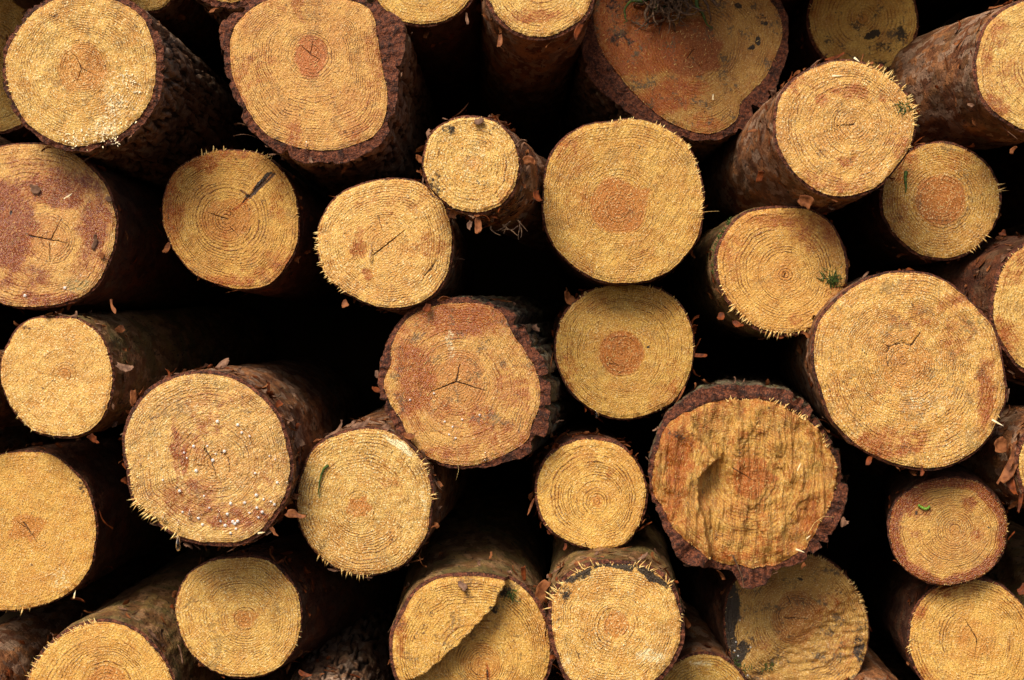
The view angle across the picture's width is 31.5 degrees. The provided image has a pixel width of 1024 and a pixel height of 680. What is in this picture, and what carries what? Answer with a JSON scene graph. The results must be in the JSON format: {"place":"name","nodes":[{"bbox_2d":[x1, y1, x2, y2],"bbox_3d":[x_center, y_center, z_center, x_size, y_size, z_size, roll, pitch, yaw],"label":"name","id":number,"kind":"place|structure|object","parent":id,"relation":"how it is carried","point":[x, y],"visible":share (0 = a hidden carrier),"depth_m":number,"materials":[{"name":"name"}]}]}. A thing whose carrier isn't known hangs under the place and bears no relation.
{"place":"outdoors","nodes":[
{"label":"outdoors","id":0,"kind":"place"},
{"bbox_2d":[0,0,945,674],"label":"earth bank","id":1,"kind":"structure","parent":0,"point":[352,338],"depth_m":4.76,"materials":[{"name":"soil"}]},
{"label":"pine log","id":2,"kind":"object","parent":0,"visible":0},
{"bbox_2d":[844,646,897,679],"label":"pine log","id":3,"kind":"object","parent":2,"relation":"on","point":[874,667],"visible":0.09,"depth_m":3.29,"materials":[{"name":"brown wood"}]},
{"bbox_2d":[661,521,871,679],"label":"pine log","id":4,"kind":"object","parent":3,"relation":"on","point":[809,621],"visible":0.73,"depth_m":3.24,"materials":[{"name":"brown wood"}]},
{"bbox_2d":[646,367,848,588],"bbox_3d":[0.492,0.246,3.819,0.358,0.367,1.581,0,0,7],"label":"pine log","id":5,"kind":"object","parent":4,"relation":"on","point":[732,449],"visible":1,"depth_m":3.09,"materials":[{"name":"brown wood"}]},
{"bbox_2d":[732,555,743,587],"bbox_3d":[0.383,0.393,3.074,0.021,0.058,0.003,0,0,0],"label":"dry twig","id":6,"kind":"object","parent":5,"relation":"attached to","point":[738,568],"visible":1,"depth_m":3.07,"materials":[{"name":"brown wood"}]},
{"bbox_2d":[720,232,1023,385],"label":"pine log","id":7,"kind":"object","parent":5,"relation":"on","point":[989,276],"visible":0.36,"depth_m":3.17,"materials":[{"name":"brown wood"}]},
{"bbox_2d":[824,141,1008,269],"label":"pine log","id":8,"kind":"object","parent":7,"relation":"on","point":[946,206],"visible":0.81,"depth_m":3.22,"materials":[{"name":"beige wood"}]},
{"bbox_2d":[903,171,907,192],"bbox_3d":[0.698,-0.281,3.217,0.009,0.040,0.006,0,0,0],"label":"leaf scrap","id":9,"kind":"object","parent":8,"relation":"attached to","point":[905,176],"visible":1,"depth_m":3.21,"materials":[{"name":"green plant"}]},
{"bbox_2d":[884,0,1023,153],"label":"pine log","id":10,"kind":"object","parent":8,"relation":"on","point":[962,80],"visible":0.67,"depth_m":3.13,"materials":[{"name":"brown wood"}]},
{"bbox_2d":[768,0,919,99],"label":"pine log","id":11,"kind":"object","parent":10,"relation":"on","point":[878,32],"visible":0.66,"depth_m":3.52,"materials":[{"name":"brown wood"}]},
{"bbox_2d":[759,657,780,674],"bbox_3d":[0.459,0.578,3.236,0.041,0.039,0.016,0,0,0],"label":"moss tuft","id":12,"kind":"object","parent":4,"relation":"attached to","point":[766,668],"visible":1,"depth_m":3.23,"materials":[{"name":"green plant"}]},
{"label":"pine log","id":13,"kind":"object","parent":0,"visible":0},
{"bbox_2d":[291,598,399,679],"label":"pine log","id":14,"kind":"object","parent":13,"relation":"on","point":[358,649],"visible":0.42,"depth_m":3.41,"materials":[{"name":"brown wood"}]},
{"bbox_2d":[170,532,411,679],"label":"pine log","id":15,"kind":"object","parent":14,"relation":"on","point":[262,609],"visible":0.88,"depth_m":3.12,"materials":[{"name":"beige wood"}]},
{"bbox_2d":[118,358,366,551],"bbox_3d":[-0.503,0.194,3.746,0.324,0.330,1.515,0,0,0],"label":"pine log","id":16,"kind":"object","parent":15,"relation":"on","point":[285,414],"visible":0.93,"depth_m":3.00,"materials":[{"name":"beige wood"}]},
{"bbox_2d":[162,513,165,522],"bbox_3d":[-0.576,0.294,3.000,0.007,0.017,0.006,0,0,0],"label":"resin drop","id":17,"kind":"object","parent":16,"relation":"attached to","point":[163,519],"visible":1,"depth_m":3.00,"materials":[{"name":"white"}]},
{"bbox_2d":[176,535,180,550],"bbox_3d":[-0.551,0.335,2.995,0.009,0.028,0.007,0,0,0],"label":"resin drop","id":18,"kind":"object","parent":16,"relation":"attached to","point":[178,545],"visible":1,"depth_m":2.99,"materials":[{"name":"white"}]},
{"bbox_2d":[176,519,180,529],"bbox_3d":[-0.552,0.306,3.003,0.007,0.017,0.006,0,0,0],"label":"resin drop","id":19,"kind":"object","parent":16,"relation":"attached to","point":[178,526],"visible":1,"depth_m":3.00,"materials":[{"name":"white"}]},
{"bbox_2d":[187,509,191,518],"bbox_3d":[-0.534,0.288,3.001,0.007,0.017,0.006,0,0,0],"label":"resin drop","id":20,"kind":"object","parent":16,"relation":"attached to","point":[189,515],"visible":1,"depth_m":3.00,"materials":[{"name":"white"}]},
{"bbox_2d":[217,511,220,520],"bbox_3d":[-0.485,0.291,3.004,0.007,0.017,0.006,0,0,0],"label":"resin drop","id":21,"kind":"object","parent":16,"relation":"attached to","point":[218,516],"visible":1,"depth_m":3.00,"materials":[{"name":"white"}]},
{"bbox_2d":[159,145,352,306],"bbox_3d":[-0.501,-0.213,3.947,0.267,0.272,1.514,0,0,0],"label":"pine log","id":22,"kind":"object","parent":16,"relation":"on","point":[246,221],"visible":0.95,"depth_m":3.20,"materials":[{"name":"beige wood"}]},
{"bbox_2d":[219,0,440,198],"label":"pine log","id":23,"kind":"object","parent":22,"relation":"on","point":[340,87],"visible":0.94,"depth_m":3.10,"materials":[{"name":"beige wood"}]},
{"bbox_2d":[196,0,250,24],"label":"pine log","id":24,"kind":"object","parent":23,"relation":"on","point":[219,11],"visible":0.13,"depth_m":3.24,"materials":[{"name":"brown wood"}]},
{"bbox_2d":[304,140,308,149],"bbox_3d":[-0.351,-0.334,3.105,0.008,0.018,0.006,0,0,0],"label":"resin drop","id":25,"kind":"object","parent":23,"relation":"attached to","point":[306,146],"visible":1,"depth_m":3.10,"materials":[{"name":"white"}]},
{"bbox_2d":[371,0,480,123],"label":"pine log","id":26,"kind":"object","parent":23,"relation":"on","point":[445,36],"visible":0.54,"depth_m":3.55,"materials":[{"name":"brown wood"}]},
{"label":"pine log","id":27,"kind":"object","parent":13,"relation":"on","visible":0},
{"bbox_2d":[388,461,554,679],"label":"pine log","id":28,"kind":"object","parent":27,"relation":"on","point":[486,544],"visible":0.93,"depth_m":3.13,"materials":[{"name":"beige wood"}]},
{"bbox_2d":[292,405,482,580],"bbox_3d":[-0.209,0.262,3.829,0.260,0.330,1.527,0,0,3],"label":"pine log","id":29,"kind":"object","parent":28,"relation":"on","point":[387,500],"visible":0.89,"depth_m":3.08,"materials":[{"name":"beige wood"}]},
{"bbox_2d":[318,464,328,497],"bbox_3d":[-0.319,0.239,3.072,0.019,0.058,0.004,0,0,0],"label":"pine needle","id":30,"kind":"object","parent":29,"relation":"attached to","point":[324,468],"visible":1,"depth_m":3.07,"materials":[{"name":"green plant"}]},
{"bbox_2d":[458,580,467,590],"bbox_3d":[-0.084,0.416,3.078,0.017,0.019,0.009,0,0,0],"label":"bark chip","id":31,"kind":"object","parent":28,"relation":"attached to","point":[462,585],"visible":1,"depth_m":3.08,"materials":[{"name":"wood"}]},
{"bbox_2d":[504,588,521,601],"bbox_3d":[0.001,0.440,3.122,0.032,0.026,0.018,0,0,10],"label":"moss tuft","id":32,"kind":"object","parent":28,"relation":"on","point":[510,595],"visible":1,"depth_m":3.12,"materials":[{"name":"green plant"}]},
{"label":"pine log","id":33,"kind":"object","parent":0,"visible":0},
{"bbox_2d":[221,656,303,679],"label":"pine log","id":34,"kind":"object","parent":33,"relation":"on","point":[277,675],"visible":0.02,"depth_m":3.84,"materials":[{"name":"brown wood"}]},
{"bbox_2d":[25,516,301,679],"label":"pine log","id":35,"kind":"object","parent":34,"relation":"on","point":[131,633],"visible":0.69,"depth_m":3.11,"materials":[{"name":"brown wood"}]},
{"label":"pine log","id":36,"kind":"object","parent":33,"relation":"on","visible":0},
{"bbox_2d":[0,547,183,679],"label":"pine log","id":37,"kind":"object","parent":36,"relation":"on","point":[23,638],"visible":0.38,"depth_m":3.54,"materials":[{"name":"brown wood"}]},
{"bbox_2d":[0,424,171,615],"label":"pine log","id":38,"kind":"object","parent":37,"relation":"on","point":[71,521],"visible":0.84,"depth_m":3.17,"materials":[{"name":"beige wood"}]},
{"bbox_2d":[0,350,112,428],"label":"pine log","id":39,"kind":"object","parent":38,"relation":"on","point":[8,416],"visible":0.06,"depth_m":3.24,"materials":[{"name":"brown wood"}]},
{"bbox_2d":[0,305,273,443],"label":"pine log","id":40,"kind":"object","parent":38,"relation":"on","point":[58,371],"visible":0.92,"depth_m":3.11,"materials":[{"name":"beige wood"}]},
{"bbox_2d":[0,142,238,313],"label":"pine log","id":41,"kind":"object","parent":40,"relation":"on","point":[47,252],"visible":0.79,"depth_m":3.14,"materials":[{"name":"brown wood"}]},
{"bbox_2d":[30,184,40,194],"bbox_3d":[-0.824,-0.260,3.135,0.019,0.018,0.005,0,0,0],"label":"bark chip","id":42,"kind":"object","parent":41,"relation":"attached to","point":[34,189],"visible":1,"depth_m":3.14,"materials":[{"name":"brown wood"}]},
{"bbox_2d":[91,234,97,249],"bbox_3d":[-0.723,-0.170,3.135,0.012,0.029,0.008,0,0,0],"label":"bark chip","id":43,"kind":"object","parent":41,"relation":"attached to","point":[94,243],"visible":1,"depth_m":3.14,"materials":[{"name":"wood"}]},
{"bbox_2d":[98,252,104,258],"bbox_3d":[-0.709,-0.146,3.135,0.013,0.013,0.006,0,0,0],"label":"bark chip","id":44,"kind":"object","parent":41,"relation":"attached to","point":[101,255],"visible":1,"depth_m":3.14,"materials":[{"name":"brown wood"}]},
{"bbox_2d":[104,196,111,201],"bbox_3d":[-0.698,-0.243,3.135,0.014,0.010,0.005,0,0,0],"label":"bark chip","id":45,"kind":"object","parent":41,"relation":"attached to","point":[108,198],"visible":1,"depth_m":3.13,"materials":[{"name":"brown wood"}]},
{"bbox_2d":[2,0,282,190],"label":"pine log","id":46,"kind":"object","parent":41,"relation":"on","point":[63,60],"visible":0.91,"depth_m":3.05,"materials":[{"name":"beige wood"}]},
{"bbox_2d":[59,68,144,150],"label":"wood shavings","id":47,"kind":"object","parent":46,"relation":"on","point":[122,101],"visible":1,"depth_m":3.04},
{"bbox_2d":[129,0,230,85],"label":"pine log","id":48,"kind":"object","parent":46,"relation":"on","point":[193,26],"visible":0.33,"depth_m":3.71,"materials":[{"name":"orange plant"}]},
{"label":"pine log","id":49,"kind":"object","parent":36,"relation":"on","visible":0},
{"bbox_2d":[0,423,125,452],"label":"pine log","id":50,"kind":"object","parent":49,"relation":"on","point":[20,437],"visible":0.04,"depth_m":3.73,"materials":[{"name":"black wood"}]},
{"bbox_2d":[0,304,66,349],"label":"pine log","id":51,"kind":"object","parent":50,"relation":"on","point":[8,317],"visible":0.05,"depth_m":3.96,"materials":[{"name":"brown wood"}]},
{"bbox_2d":[0,135,21,145],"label":"pine log","id":52,"kind":"object","parent":51,"relation":"on","point":[4,140],"visible":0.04,"depth_m":3.65,"materials":[{"name":"brown wood"}]},
{"bbox_2d":[0,0,42,142],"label":"pine log","id":53,"kind":"object","parent":52,"relation":"on","point":[11,123],"visible":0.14,"depth_m":3.65,"materials":[{"name":"brown wood"}]},
{"bbox_2d":[13,0,44,9],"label":"pine log","id":54,"kind":"object","parent":53,"relation":"on","point":[25,4],"visible":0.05,"depth_m":3.51,"materials":[{"name":"brown wood"}]},
{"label":"pine log","id":55,"kind":"object","parent":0,"visible":0},
{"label":"pine log","id":56,"kind":"object","parent":55,"relation":"on","visible":0},
{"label":"pine log","id":57,"kind":"object","parent":56,"relation":"on","visible":0},
{"bbox_2d":[985,224,1023,239],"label":"pine log","id":58,"kind":"object","parent":57,"relation":"on","point":[1012,231],"visible":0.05,"depth_m":3.97,"materials":[{"name":"brown wood"}]},
{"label":"pine log","id":59,"kind":"object","parent":58,"relation":"on","visible":0},
{"bbox_2d":[954,0,1017,22],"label":"pine log","id":60,"kind":"object","parent":59,"relation":"on","point":[984,7],"visible":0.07,"depth_m":3.96,"materials":[{"name":"brown wood"}]},
{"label":"pine log","id":61,"kind":"object","parent":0,"visible":0},
{"bbox_2d":[868,619,920,679],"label":"pine log","id":62,"kind":"object","parent":61,"relation":"on","point":[889,656],"visible":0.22,"depth_m":3.99,"materials":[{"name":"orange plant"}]},
{"bbox_2d":[849,535,1023,679],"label":"pine log","id":63,"kind":"object","parent":62,"relation":"on","point":[973,630],"visible":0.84,"depth_m":3.14,"materials":[{"name":"beige wood"}]},
{"bbox_2d":[870,481,1023,604],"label":"pine log","id":64,"kind":"object","parent":63,"relation":"on","point":[1007,569],"visible":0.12,"depth_m":3.46,"materials":[{"name":"brown wood"}]},
{"bbox_2d":[883,463,1014,589],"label":"pine log","id":65,"kind":"object","parent":63,"relation":"on","point":[955,533],"visible":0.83,"depth_m":3.10,"materials":[{"name":"beige wood"}]},
{"bbox_2d":[774,268,1009,475],"bbox_3d":[0.736,0.051,3.768,0.342,0.354,1.554,0,0,6],"label":"pine log","id":66,"kind":"object","parent":65,"relation":"on","point":[904,368],"visible":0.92,"depth_m":3.02,"materials":[{"name":"beige wood"}]},
{"bbox_2d":[654,203,849,341],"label":"pine log","id":67,"kind":"object","parent":66,"relation":"on","point":[762,282],"visible":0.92,"depth_m":3.12,"materials":[{"name":"beige wood"}]},
{"bbox_2d":[710,216,731,273],"bbox_3d":[0.361,-0.162,3.139,0.039,0.105,0.016,0,0,0],"label":"moss tuft","id":68,"kind":"object","parent":67,"relation":"attached to","point":[727,223],"visible":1,"depth_m":3.14,"materials":[{"name":"green plant"}]},
{"bbox_2d":[699,52,924,233],"bbox_3d":[0.532,-0.334,3.728,0.302,0.300,1.513,0,0,0],"label":"pine log","id":69,"kind":"object","parent":67,"relation":"on","point":[816,135],"visible":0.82,"depth_m":2.98,"materials":[{"name":"beige wood"}]},
{"bbox_2d":[895,97,914,114],"bbox_3d":[0.644,-0.383,2.982,0.033,0.036,0.023,0,0,-44],"label":"moss tuft","id":70,"kind":"object","parent":69,"relation":"on","point":[900,111],"visible":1,"depth_m":2.98,"materials":[{"name":"green plant"}]},
{"bbox_2d":[815,264,845,292],"bbox_3d":[0.548,-0.105,3.116,0.056,0.060,0.033,0,0,0],"label":"moss tuft","id":71,"kind":"object","parent":67,"relation":"on","point":[832,280],"visible":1,"depth_m":3.12,"materials":[{"name":"green plant"}]},
{"bbox_2d":[918,504,929,509],"bbox_3d":[0.703,0.285,3.096,0.022,0.010,0.005,0,0,0],"label":"caterpillar","id":72,"kind":"object","parent":65,"relation":"on","point":[923,508],"visible":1,"depth_m":3.09},
{"bbox_2d":[825,404,1023,512],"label":"pine log","id":73,"kind":"object","parent":65,"relation":"on","point":[995,462],"visible":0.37,"depth_m":3.15,"materials":[{"name":"brown wood"}]},
{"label":"pine log","id":74,"kind":"object","parent":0,"visible":0},
{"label":"pine log","id":75,"kind":"object","parent":74,"relation":"on","visible":0},
{"bbox_2d":[548,659,564,679],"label":"pine log","id":76,"kind":"object","parent":75,"relation":"on","point":[553,675],"visible":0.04,"depth_m":3.67,"materials":[{"name":"brown plant"}]},
{"bbox_2d":[540,459,690,679],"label":"pine log","id":77,"kind":"object","parent":76,"relation":"on","point":[614,614],"visible":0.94,"depth_m":3.04,"materials":[{"name":"beige wood"}]},
{"bbox_2d":[527,412,651,550],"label":"pine log","id":78,"kind":"object","parent":77,"relation":"on","point":[590,485],"visible":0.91,"depth_m":3.16,"materials":[{"name":"beige wood"}]},
{"bbox_2d":[372,294,589,469],"bbox_3d":[0.013,0.059,3.852,0.322,0.336,1.552,0,0,7],"label":"pine log","id":79,"kind":"object","parent":78,"relation":"on","point":[470,359],"visible":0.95,"depth_m":3.10,"materials":[{"name":"beige wood"}]},
{"bbox_2d":[312,177,473,315],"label":"pine log","id":80,"kind":"object","parent":79,"relation":"on","point":[409,230],"visible":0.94,"depth_m":3.08,"materials":[{"name":"beige wood"}]},
{"bbox_2d":[369,250,372,262],"bbox_3d":[-0.239,-0.143,3.078,0.008,0.023,0.006,0,0,0],"label":"resin drop","id":81,"kind":"object","parent":80,"relation":"attached to","point":[370,257],"visible":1,"depth_m":3.08,"materials":[{"name":"orange"}]},
{"bbox_2d":[551,284,706,422],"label":"pine log","id":82,"kind":"object","parent":78,"relation":"on","point":[628,353],"visible":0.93,"depth_m":3.23,"materials":[{"name":"beige wood"}]},
{"bbox_2d":[539,116,707,294],"bbox_3d":[0.221,-0.241,3.911,0.306,0.305,1.518,0,0,2],"label":"pine log","id":83,"kind":"object","parent":82,"relation":"on","point":[623,199],"visible":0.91,"depth_m":3.16,"materials":[{"name":"beige wood"}]},
{"bbox_2d":[416,104,553,257],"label":"pine log","id":84,"kind":"object","parent":83,"relation":"on","point":[489,172],"visible":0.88,"depth_m":2.96,"materials":[{"name":"beige wood"}]},
{"bbox_2d":[474,117,484,124],"bbox_3d":[-0.053,-0.356,2.948,0.018,0.013,0.006,0,0,0],"label":"bark chip","id":85,"kind":"object","parent":84,"relation":"attached to","point":[480,120],"visible":1,"depth_m":2.95,"materials":[{"name":"brown wood"}]},
{"bbox_2d":[490,220,526,235],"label":"root wisps","id":86,"kind":"object","parent":84,"relation":"hanging from","point":[505,226],"visible":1,"depth_m":3.01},
{"bbox_2d":[559,0,788,165],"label":"pine log","id":87,"kind":"object","parent":83,"relation":"on","point":[733,61],"visible":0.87,"depth_m":3.36,"materials":[{"name":"brown wood"}]},
{"bbox_2d":[479,0,597,152],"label":"pine log","id":88,"kind":"object","parent":87,"relation":"on","point":[530,50],"visible":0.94,"depth_m":3.39,"materials":[{"name":"brown wood"}]},
{"bbox_2d":[623,0,721,34],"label":"root clump","id":89,"kind":"object","parent":87,"relation":"hanging from","point":[653,7],"visible":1,"depth_m":3.33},
{"bbox_2d":[662,583,746,679],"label":"pine log","id":90,"kind":"object","parent":76,"relation":"on","point":[702,655],"visible":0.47,"depth_m":3.22,"materials":[{"name":"brown wood"}]},
{"bbox_2d":[734,656,751,674],"bbox_3d":[0.397,0.587,3.229,0.060,0.050,0.015,0,0,0],"label":"moss tuft","id":91,"kind":"object","parent":90,"relation":"on","point":[744,669],"visible":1,"depth_m":3.23,"materials":[{"name":"green plant"}]}
]}

